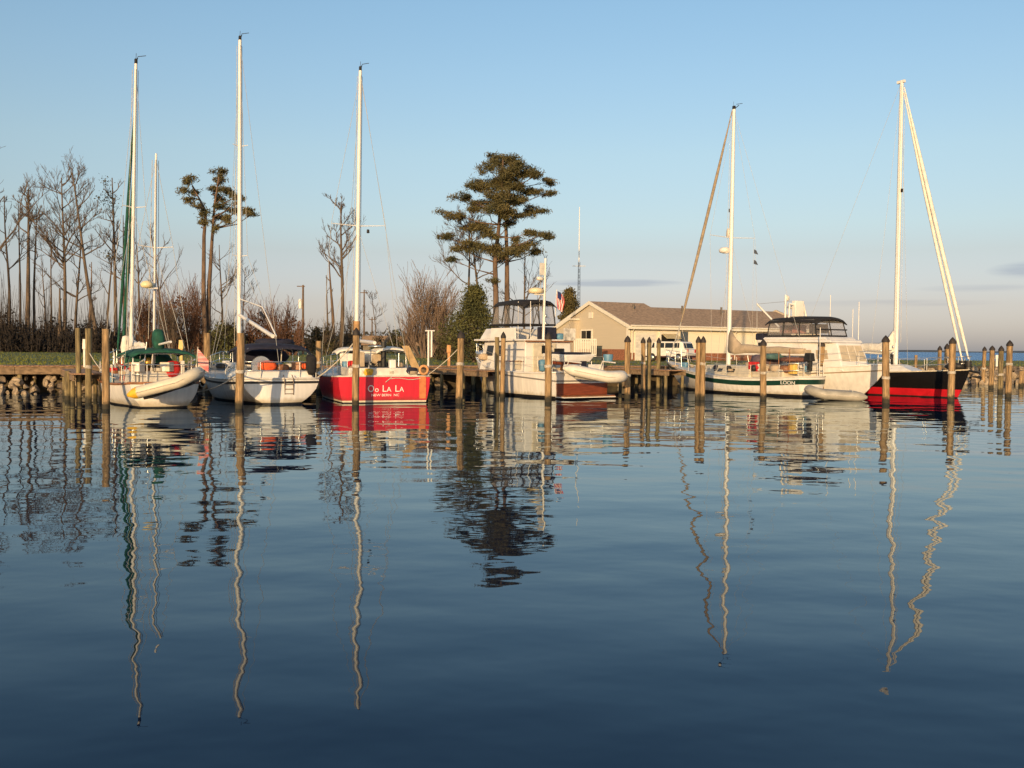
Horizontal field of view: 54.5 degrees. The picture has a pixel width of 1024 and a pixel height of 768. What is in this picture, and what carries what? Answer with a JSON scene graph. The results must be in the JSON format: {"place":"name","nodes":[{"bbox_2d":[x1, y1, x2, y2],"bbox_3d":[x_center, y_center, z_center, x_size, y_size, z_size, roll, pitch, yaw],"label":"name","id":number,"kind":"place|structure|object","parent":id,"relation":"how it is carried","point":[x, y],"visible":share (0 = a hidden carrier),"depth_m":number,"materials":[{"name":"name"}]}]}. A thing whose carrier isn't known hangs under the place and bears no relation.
{"place":"outdoors","nodes":[
{"label":"outdoors","id":0,"kind":"place"},
{"bbox_2d":[0,383,1023,767],"bbox_3d":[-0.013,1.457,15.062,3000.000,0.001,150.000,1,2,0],"label":"water","id":1,"kind":"structure","parent":0,"point":[674,577],"depth_m":8.49,"materials":[{"name":"blue liquid"}]},
{"bbox_2d":[8,383,17,389],"bbox_3d":[-20.054,0.116,39.960,0.260,0.215,0.418,-37,-39,7],"label":"boulder","id":2,"kind":"object","parent":1,"relation":"on","point":[11,385],"visible":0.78,"depth_m":39.85,"materials":[{"name":"stone"}]},
{"bbox_2d":[9,378,22,386],"bbox_3d":[-20.018,-0.054,40.120,0.514,0.403,0.344,1,2,2],"label":"boulder","id":3,"kind":"object","parent":2,"relation":"on","point":[17,382],"visible":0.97,"depth_m":40.03,"materials":[{"name":"stone"}]},
{"bbox_2d":[64,371,70,399],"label":"mooring pile","id":4,"kind":"object","parent":1,"relation":"in","point":[67,390],"visible":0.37,"depth_m":35.56,"materials":[{"name":"brown wood"}]},
{"bbox_2d":[75,328,81,401],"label":"mooring pile","id":5,"kind":"object","parent":1,"relation":"in","point":[78,367],"visible":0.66,"depth_m":34.37,"materials":[{"name":"brown wood"}]},
{"bbox_2d":[60,369,101,401],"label":"finger pier","id":6,"kind":"structure","parent":1,"relation":"in","point":[95,374],"depth_m":35.20,"materials":[{"name":"brown wood"}]},
{"bbox_2d":[85,328,91,402],"bbox_3d":[-14.436,-0.019,33.919,0.254,3.743,0.254,-1,3,-36],"label":"mooring pile","id":7,"kind":"object","parent":1,"relation":"in","point":[88,366],"visible":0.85,"depth_m":33.82,"materials":[{"name":"brown wood"}]},
{"bbox_2d":[102,329,109,408],"bbox_3d":[-12.595,0.137,30.850,0.258,3.680,0.247,2,3,42],"label":"mooring pile","id":8,"kind":"object","parent":1,"relation":"in","point":[105,371],"visible":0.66,"depth_m":30.74,"materials":[{"name":"brown wood"}]},
{"bbox_2d":[96,55,208,407],"bbox_3d":[-13.218,-5.386,35.349,2.868,12.880,10.827,-1,2,-30],"label":"ketch","id":9,"kind":"object","parent":1,"relation":"on","point":[139,363],"visible":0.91,"depth_m":32.90,"materials":[{"name":"white plastic"}]},
{"bbox_2d":[127,367,205,399],"bbox_3d":[-10.472,-0.003,30.367,2.282,0.569,1.354,-15,3,-3],"label":"inflatable dinghy","id":10,"kind":"object","parent":9,"relation":"hanging from","point":[190,377],"visible":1,"depth_m":29.78,"materials":[{"name":"beige rubber"}]},
{"bbox_2d":[204,333,210,392],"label":"mooring pile","id":11,"kind":"object","parent":1,"relation":"in","point":[207,345],"visible":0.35,"depth_m":41.47,"materials":[{"name":"brown wood"}]},
{"bbox_2d":[235,333,244,408],"bbox_3d":[-8.655,0.182,31.666,0.308,3.606,0.310,1,2,21],"label":"mooring pile","id":12,"kind":"object","parent":1,"relation":"in","point":[239,385],"visible":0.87,"depth_m":31.55,"materials":[{"name":"brown wood"}]},
{"bbox_2d":[204,33,319,404],"bbox_3d":[-10.178,-6.551,38.539,3.422,15.030,10.668,-1,2,-27],"label":"sloop","id":13,"kind":"object","parent":1,"relation":"on","point":[270,378],"visible":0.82,"depth_m":35.76,"materials":[{"name":"white plastic"}]},
{"bbox_2d":[316,341,322,392],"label":"mooring pile","id":14,"kind":"object","parent":1,"relation":"in","point":[318,354],"visible":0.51,"depth_m":42.37,"materials":[{"name":"brown wood"}]},
{"bbox_2d":[0,365,669,389],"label":"boardwalk","id":15,"kind":"structure","parent":1,"relation":"in","point":[21,370],"depth_m":41.03,"materials":[{"name":"brown wood"}]},
{"bbox_2d":[352,328,359,404],"bbox_3d":[-5.351,-0.003,34.119,0.300,3.859,0.292,2,2,32],"label":"mooring pile","id":16,"kind":"object","parent":1,"relation":"in","point":[355,366],"visible":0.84,"depth_m":34.00,"materials":[{"name":"brown wood"}]},
{"bbox_2d":[317,61,434,402],"bbox_3d":[-6.015,-5.988,39.895,3.605,13.880,9.791,0,2,-19],"label":"red sailboat","id":17,"kind":"object","parent":1,"relation":"on","point":[381,380],"visible":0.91,"depth_m":36.43,"materials":[{"name":"plastic"}]},
{"bbox_2d":[455,331,464,402],"bbox_3d":[-1.877,-0.013,35.914,0.324,3.802,0.305,-1,2,-32],"label":"mooring pile","id":18,"kind":"object","parent":1,"relation":"in","point":[460,368],"visible":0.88,"depth_m":35.79,"materials":[{"name":"brown wood"}]},
{"bbox_2d":[424,368,506,394],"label":"finger pier","id":19,"kind":"structure","parent":1,"relation":"in","point":[483,373],"depth_m":43.65,"materials":[{"name":"brown wood"}]},
{"bbox_2d":[494,337,498,396],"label":"mooring pile","id":20,"kind":"object","parent":1,"relation":"in","point":[496,389],"visible":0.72,"depth_m":40.44,"materials":[{"name":"brown wood"}]},
{"bbox_2d":[500,332,505,397],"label":"mooring pile","id":21,"kind":"object","parent":1,"relation":"in","point":[502,368],"visible":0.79,"depth_m":40.06,"materials":[{"name":"brown wood"}]},
{"bbox_2d":[474,252,615,398],"bbox_3d":[0.818,-2.322,42.916,2.926,6.455,9.329,-1,2,-33],"label":"trawler yacht","id":22,"kind":"object","parent":1,"relation":"on","point":[524,363],"visible":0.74,"depth_m":41.50,"materials":[{"name":"white plastic"}]},
{"bbox_2d":[533,343,542,371],"bbox_3d":[1.088,-1.091,41.517,0.500,1.200,0.050,-1,2,-33],"label":"cabin door","id":23,"kind":"structure","parent":22,"relation":"in","point":[537,347],"depth_m":41.45,"materials":[{"name":"beige paint"}]},
{"bbox_2d":[563,364,627,382],"bbox_3d":[3.252,-0.394,38.710,2.537,0.662,1.335,11,2,0],"label":"inflatable dinghy","id":24,"kind":"object","parent":22,"relation":"hanging from","point":[582,372],"visible":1,"depth_m":38.13,"materials":[{"name":"white rubber"}]},
{"bbox_2d":[544,332,551,401],"bbox_3d":[1.344,-0.028,37.081,0.314,3.809,0.341,1,2,23],"label":"mooring pile","id":25,"kind":"object","parent":1,"relation":"in","point":[548,366],"visible":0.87,"depth_m":36.96,"materials":[{"name":"brown wood"}]},
{"bbox_2d":[624,336,630,398],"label":"mooring pile","id":26,"kind":"object","parent":1,"relation":"in","point":[627,340],"visible":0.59,"depth_m":40.12,"materials":[{"name":"brown wood"}]},
{"bbox_2d":[640,337,645,393],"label":"mooring pile","id":27,"kind":"object","parent":1,"relation":"in","point":[643,368],"visible":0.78,"depth_m":44.82,"materials":[{"name":"brown wood"}]},
{"bbox_2d":[604,368,685,391],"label":"finger pier","id":28,"kind":"structure","parent":1,"relation":"in","point":[665,373],"depth_m":47.31,"materials":[{"name":"brown wood"}]},
{"bbox_2d":[646,337,651,392],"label":"mooring pile","id":29,"kind":"object","parent":1,"relation":"in","point":[648,376],"visible":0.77,"depth_m":45.89,"materials":[{"name":"brown wood"}]},
{"bbox_2d":[656,338,660,390],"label":"mooring pile","id":30,"kind":"object","parent":1,"relation":"in","point":[658,362],"visible":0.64,"depth_m":47.65,"materials":[{"name":"brown wood"}]},
{"bbox_2d":[695,336,700,399],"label":"mooring pile","id":31,"kind":"object","parent":1,"relation":"in","point":[697,369],"visible":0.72,"depth_m":39.82,"materials":[{"name":"brown wood"}]},
{"bbox_2d":[700,336,705,399],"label":"mooring pile","id":32,"kind":"object","parent":1,"relation":"in","point":[702,367],"visible":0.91,"depth_m":39.62,"materials":[{"name":"brown wood"}]},
{"bbox_2d":[665,103,825,396],"bbox_3d":[10.597,-6.295,47.276,3.055,14.250,10.955,-1,2,-27],"label":"striped sloop","id":33,"kind":"object","parent":1,"relation":"on","point":[791,380],"visible":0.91,"depth_m":46.12,"materials":[{"name":"white plastic"}]},
{"bbox_2d":[760,339,766,399],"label":"mooring pile","id":34,"kind":"object","parent":1,"relation":"in","point":[763,373],"visible":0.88,"depth_m":40.27,"materials":[{"name":"brown wood"}]},
{"bbox_2d":[736,295,891,393],"bbox_3d":[13.268,-1.639,46.460,3.705,5.050,10.920,-1,2,-29],"label":"motor yacht","id":35,"kind":"object","parent":1,"relation":"on","point":[847,366],"visible":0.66,"depth_m":43.99,"materials":[{"name":"white plastic"}]},
{"bbox_2d":[818,342,824,388],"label":"mooring pile","id":36,"kind":"object","parent":1,"relation":"in","point":[822,349],"visible":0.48,"depth_m":43.79,"materials":[{"name":"brown wood"}]},
{"bbox_2d":[804,385,866,400],"bbox_3d":[13.088,0.406,40.423,2.420,0.604,1.384,4,3,10],"label":"inflatable dinghy","id":37,"kind":"object","parent":1,"relation":"on","point":[833,394],"visible":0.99,"depth_m":39.83,"materials":[{"name":"white rubber"}]},
{"bbox_2d":[881,335,889,402],"bbox_3d":[14.449,0.027,38.501,0.355,3.819,0.325,2,3,41],"label":"mooring pile","id":38,"kind":"object","parent":1,"relation":"in","point":[885,376],"visible":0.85,"depth_m":38.37,"materials":[{"name":"brown wood"}]},
{"bbox_2d":[804,79,981,397],"bbox_3d":[17.162,-6.521,46.688,3.052,14.760,11.240,-1,2,-29],"label":"black sloop","id":39,"kind":"object","parent":1,"relation":"on","point":[907,380],"visible":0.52,"depth_m":44.41,"materials":[{"name":"plastic"}]},
{"bbox_2d":[937,346,941,369],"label":"mooring pile","id":40,"kind":"object","parent":1,"relation":"in","point":[939,361],"visible":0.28,"depth_m":56.89,"materials":[{"name":"brown wood"}]},
{"bbox_2d":[943,343,948,369],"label":"mooring pile","id":41,"kind":"object","parent":1,"relation":"in","point":[946,350],"visible":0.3,"depth_m":46.90,"materials":[{"name":"brown wood"}]},
{"bbox_2d":[947,337,956,400],"bbox_3d":[17.887,-0.006,40.504,0.325,3.804,0.322,-1,3,-39],"label":"mooring pile","id":42,"kind":"object","parent":1,"relation":"in","point":[951,372],"visible":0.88,"depth_m":40.38,"materials":[{"name":"brown wood"}]},
{"bbox_2d":[981,346,986,382],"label":"mooring pile","id":43,"kind":"object","parent":1,"relation":"in","point":[983,367],"visible":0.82,"depth_m":60.89,"materials":[{"name":"brown wood"}]},
{"bbox_2d":[988,346,994,388],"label":"mooring pile","id":44,"kind":"object","parent":1,"relation":"in","point":[991,367],"visible":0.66,"depth_m":54.74,"materials":[{"name":"brown wood"}]},
{"bbox_2d":[997,346,1003,392],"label":"mooring pile","id":45,"kind":"object","parent":1,"relation":"in","point":[1000,374],"visible":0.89,"depth_m":49.40,"materials":[{"name":"brown wood"}]},
{"bbox_2d":[1005,340,1013,396],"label":"mooring pile","id":46,"kind":"object","parent":1,"relation":"in","point":[1009,365],"visible":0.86,"depth_m":44.47,"materials":[{"name":"brown wood"}]},
{"bbox_2d":[0,349,1023,365],"bbox_3d":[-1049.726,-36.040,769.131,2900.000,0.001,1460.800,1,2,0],"label":"lawn","id":47,"kind":"structure","parent":0,"point":[303,358],"depth_m":73.83,"materials":[{"name":"green plant"}]},
{"bbox_2d":[0,195,36,351],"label":"bare tree","id":48,"kind":"object","parent":47,"relation":"on","point":[8,278],"visible":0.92,"depth_m":111.61,"materials":[{"name":"brown plant"}]},
{"bbox_2d":[12,203,28,344],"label":"bare tree","id":49,"kind":"object","parent":47,"relation":"on","point":[20,306],"visible":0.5,"depth_m":115.73,"materials":[{"name":"brown plant"}]},
{"bbox_2d":[0,146,49,249],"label":"bare tree","id":50,"kind":"object","parent":47,"relation":"on","point":[3,244],"visible":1,"depth_m":80.92,"materials":[{"name":"brown plant"}]},
{"bbox_2d":[8,180,50,337],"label":"bare tree","id":51,"kind":"object","parent":47,"relation":"on","point":[27,304],"visible":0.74,"depth_m":117.53,"materials":[{"name":"brown plant"}]},
{"bbox_2d":[21,207,43,338],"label":"bare tree","id":52,"kind":"object","parent":47,"relation":"on","point":[34,272],"visible":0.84,"depth_m":118.46,"materials":[{"name":"brown plant"}]},
{"bbox_2d":[30,258,52,318],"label":"bare tree","id":53,"kind":"object","parent":47,"relation":"on","point":[40,287],"visible":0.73,"depth_m":129.52,"materials":[{"name":"brown plant"}]},
{"bbox_2d":[47,236,62,330],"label":"bare tree","id":54,"kind":"object","parent":47,"relation":"on","point":[51,266],"visible":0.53,"depth_m":125.45,"materials":[{"name":"brown plant"}]},
{"bbox_2d":[14,147,100,331],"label":"bare tree","id":55,"kind":"object","parent":47,"relation":"on","point":[53,246],"visible":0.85,"depth_m":117.44,"materials":[{"name":"brown plant"}]},
{"bbox_2d":[57,288,62,350],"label":"bare tree","id":56,"kind":"object","parent":47,"relation":"on","point":[59,317],"visible":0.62,"depth_m":111.73,"materials":[{"name":"brown plant"}]},
{"bbox_2d":[0,270,136,352],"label":"brushwood","id":57,"kind":"object","parent":47,"relation":"on","point":[48,318],"visible":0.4,"depth_m":112.22,"materials":[{"name":"brown plant"}]},
{"bbox_2d":[36,241,105,337],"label":"bare tree","id":58,"kind":"object","parent":47,"relation":"on","point":[76,296],"visible":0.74,"depth_m":121.53,"materials":[{"name":"brown plant"}]},
{"bbox_2d":[33,155,110,347],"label":"bare tree","id":59,"kind":"object","parent":47,"relation":"on","point":[84,261],"visible":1,"depth_m":111.43,"materials":[{"name":"brown plant"}]},
{"bbox_2d":[0,308,145,352],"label":"undergrowth","id":60,"kind":"object","parent":47,"relation":"on","point":[44,343],"visible":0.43,"depth_m":110.02,"materials":[{"name":"brown plant"}]},
{"bbox_2d":[88,233,121,328],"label":"bare tree","id":61,"kind":"object","parent":47,"relation":"on","point":[111,266],"visible":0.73,"depth_m":120.55,"materials":[{"name":"brown plant"}]},
{"bbox_2d":[89,176,122,340],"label":"bare tree","id":62,"kind":"object","parent":47,"relation":"on","point":[113,212],"visible":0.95,"depth_m":117.51,"materials":[{"name":"brown plant"}]},
{"bbox_2d":[100,215,125,307],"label":"bare tree","id":63,"kind":"object","parent":47,"relation":"on","point":[118,258],"visible":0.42,"depth_m":125.36,"materials":[{"name":"brown plant"}]},
{"bbox_2d":[125,239,165,341],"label":"bare tree","id":64,"kind":"object","parent":47,"relation":"on","point":[138,269],"visible":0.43,"depth_m":114.58,"materials":[{"name":"brown plant"}]},
{"bbox_2d":[123,280,172,347],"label":"bare shrub","id":65,"kind":"object","parent":47,"relation":"on","point":[146,316],"visible":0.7,"depth_m":103.46,"materials":[{"name":"brown plant"}]},
{"bbox_2d":[135,221,182,347],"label":"bare tree","id":66,"kind":"object","parent":47,"relation":"on","point":[160,252],"visible":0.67,"depth_m":111.64,"materials":[{"name":"brown plant"}]},
{"bbox_2d":[150,292,190,354],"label":"bare shrub","id":67,"kind":"object","parent":47,"relation":"on","point":[171,321],"visible":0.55,"depth_m":95.44,"materials":[{"name":"brown plant"}]},
{"bbox_2d":[143,261,219,353],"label":"bare shrub","id":68,"kind":"object","parent":47,"relation":"on","point":[191,323],"visible":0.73,"depth_m":99.41,"materials":[{"name":"brown plant"}]},
{"bbox_2d":[186,291,217,353],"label":"bare shrub","id":69,"kind":"object","parent":47,"relation":"on","point":[198,344],"visible":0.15,"depth_m":107.73,"materials":[{"name":"brown plant"}]},
{"bbox_2d":[175,166,259,354],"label":"pine tree","id":70,"kind":"object","parent":47,"relation":"on","point":[204,212],"visible":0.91,"depth_m":99.40,"materials":[{"name":"green plant"}]},
{"bbox_2d":[198,243,244,352],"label":"bare tree","id":71,"kind":"object","parent":47,"relation":"on","point":[221,284],"visible":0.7,"depth_m":115.64,"materials":[{"name":"grey plant"}]},
{"bbox_2d":[207,309,246,354],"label":"bare shrub","id":72,"kind":"object","parent":47,"relation":"on","point":[226,340],"visible":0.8,"depth_m":99.52,"materials":[{"name":"green plant"}]},
{"bbox_2d":[231,261,257,331],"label":"bare tree","id":73,"kind":"object","parent":47,"relation":"on","point":[252,271],"visible":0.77,"depth_m":121.63,"materials":[{"name":"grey plant"}]},
{"bbox_2d":[235,284,283,343],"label":"bare shrub","id":74,"kind":"object","parent":47,"relation":"on","point":[249,333],"visible":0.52,"depth_m":101.38,"materials":[{"name":"brown plant"}]},
{"bbox_2d":[268,295,311,354],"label":"bare shrub","id":75,"kind":"object","parent":47,"relation":"on","point":[284,332],"visible":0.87,"depth_m":99.48,"materials":[{"name":"brown plant"}]},
{"bbox_2d":[297,285,304,353],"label":"utility pole","id":76,"kind":"object","parent":47,"relation":"on","point":[301,304],"visible":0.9,"depth_m":114.64,"materials":[{"name":"brown wood"}]},
{"bbox_2d":[302,319,340,354],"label":"bare shrub","id":77,"kind":"object","parent":47,"relation":"on","point":[324,338],"visible":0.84,"depth_m":103.58,"materials":[{"name":"brown plant"}]},
{"bbox_2d":[110,323,533,350],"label":"wood","id":78,"kind":"object","parent":47,"relation":"on","point":[306,342],"visible":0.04,"depth_m":236.39,"materials":[{"name":"plant"}]},
{"bbox_2d":[326,264,334,353],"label":"bare tree","id":79,"kind":"object","parent":47,"relation":"on","point":[332,311],"visible":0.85,"depth_m":105.81,"materials":[{"name":"brown plant"}]},
{"bbox_2d":[317,195,365,354],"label":"bare tree","id":80,"kind":"object","parent":47,"relation":"on","point":[340,267],"visible":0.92,"depth_m":104.58,"materials":[{"name":"brown plant"}]},
{"bbox_2d":[336,305,365,352],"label":"bare shrub","id":81,"kind":"object","parent":47,"relation":"on","point":[350,335],"visible":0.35,"depth_m":109.74,"materials":[{"name":"brown plant"}]},
{"bbox_2d":[360,289,386,347],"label":"bare tree","id":82,"kind":"object","parent":47,"relation":"on","point":[374,306],"visible":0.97,"depth_m":134.72,"materials":[{"name":"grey plant"}]},
{"bbox_2d":[369,326,392,353],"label":"bare shrub","id":83,"kind":"object","parent":47,"relation":"on","point":[380,338],"visible":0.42,"depth_m":139.67,"materials":[{"name":"brown plant"}]},
{"bbox_2d":[361,336,418,352],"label":"shed","id":84,"kind":"structure","parent":47,"relation":"on","point":[365,346],"depth_m":147.96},
{"bbox_2d":[385,312,412,353],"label":"bare shrub","id":85,"kind":"object","parent":47,"relation":"on","point":[394,342],"visible":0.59,"depth_m":129.55,"materials":[{"name":"plant"}]},
{"bbox_2d":[395,259,463,357],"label":"bare shrub","id":86,"kind":"object","parent":47,"relation":"on","point":[426,317],"visible":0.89,"depth_m":85.32,"materials":[{"name":"brown plant"}]},
{"bbox_2d":[433,321,456,360],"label":"bare shrub","id":87,"kind":"object","parent":47,"relation":"on","point":[440,354],"visible":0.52,"depth_m":69.71,"materials":[{"name":"brown plant"}]},
{"bbox_2d":[429,213,493,353],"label":"tree","id":88,"kind":"object","parent":47,"relation":"on","point":[462,235],"visible":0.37,"depth_m":111.33,"materials":[{"name":"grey plant"}]},
{"bbox_2d":[429,280,507,361],"bbox_3d":[-2.481,-3.849,62.963,5.581,5.510,5.489,2,2,33],"label":"cedar tree","id":89,"kind":"object","parent":47,"relation":"on","point":[475,317],"visible":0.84,"depth_m":62.31,"materials":[{"name":"green plant"}]},
{"bbox_2d":[439,205,514,282],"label":"bare tree","id":90,"kind":"object","parent":47,"relation":"on","point":[474,266],"visible":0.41,"depth_m":110.83,"materials":[{"name":"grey plant"}]},
{"bbox_2d":[431,151,559,327],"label":"pine tree","id":91,"kind":"object","parent":47,"relation":"on","point":[501,202],"visible":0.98,"depth_m":106.58,"materials":[{"name":"green plant"}]},
{"bbox_2d":[484,232,552,328],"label":"bare tree","id":92,"kind":"object","parent":47,"relation":"on","point":[525,279],"visible":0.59,"depth_m":113.60,"materials":[{"name":"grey plant"}]},
{"bbox_2d":[556,286,579,323],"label":"cedar tree","id":93,"kind":"object","parent":47,"relation":"on","point":[571,304],"visible":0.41,"depth_m":96.33,"materials":[{"name":"green plant"}]},
{"bbox_2d":[574,339,596,356],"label":"deck railing","id":94,"kind":"object","parent":47,"relation":"on","point":[587,347],"visible":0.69,"depth_m":76.64,"materials":[{"name":"white paint"}]},
{"bbox_2d":[591,346,601,360],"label":"air conditioner","id":95,"kind":"object","parent":47,"relation":"on","point":[598,354],"visible":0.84,"depth_m":77.17,"materials":[{"name":"metal"}]},
{"bbox_2d":[645,341,695,361],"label":"parked suv","id":96,"kind":"object","parent":47,"relation":"on","point":[666,345],"visible":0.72,"depth_m":73.64,"materials":[{"name":"white metal"}]},
{"bbox_2d":[553,301,825,360],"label":"house","id":97,"kind":"structure","parent":47,"relation":"on","point":[610,327],"depth_m":84.29,"materials":[{"name":"beige paint"}]},
{"bbox_2d":[581,329,592,342],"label":"window","id":98,"kind":"structure","parent":97,"relation":"in","point":[585,333],"depth_m":84.91,"materials":[{"name":"white glass"}]},
{"bbox_2d":[634,331,655,360],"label":"garage door","id":99,"kind":"structure","parent":97,"relation":"in","point":[639,335],"depth_m":80.49,"materials":[{"name":"white paint"}]},
{"bbox_2d":[0,366,1023,391],"bbox_3d":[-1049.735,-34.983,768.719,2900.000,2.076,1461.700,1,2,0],"label":"bank","id":100,"kind":"structure","parent":0,"point":[450,381],"depth_m":49.24,"materials":[{"name":"brown wood"}]},
{"bbox_2d":[0,0,1023,351],"label":"sky","id":101,"kind":"structure","parent":0,"point":[626,104],"materials":[{"name":"blue"}]},
{"bbox_2d":[577,207,579,307],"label":"radio tower","id":102,"kind":"structure","parent":0,"point":[579,253],"depth_m":149.30,"materials":[{"name":"metal"}]},
{"bbox_2d":[865,352,1023,360],"bbox_3d":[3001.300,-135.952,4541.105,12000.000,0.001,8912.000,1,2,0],"label":"bay","id":103,"kind":"object","parent":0,"point":[975,356],"depth_m":491.02,"materials":[{"name":"liquid"}]},
{"bbox_2d":[898,350,1023,352],"bbox_3d":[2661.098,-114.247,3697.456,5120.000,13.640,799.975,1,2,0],"label":"hills","id":104,"kind":"structure","parent":0,"point":[956,351],"depth_m":3825.57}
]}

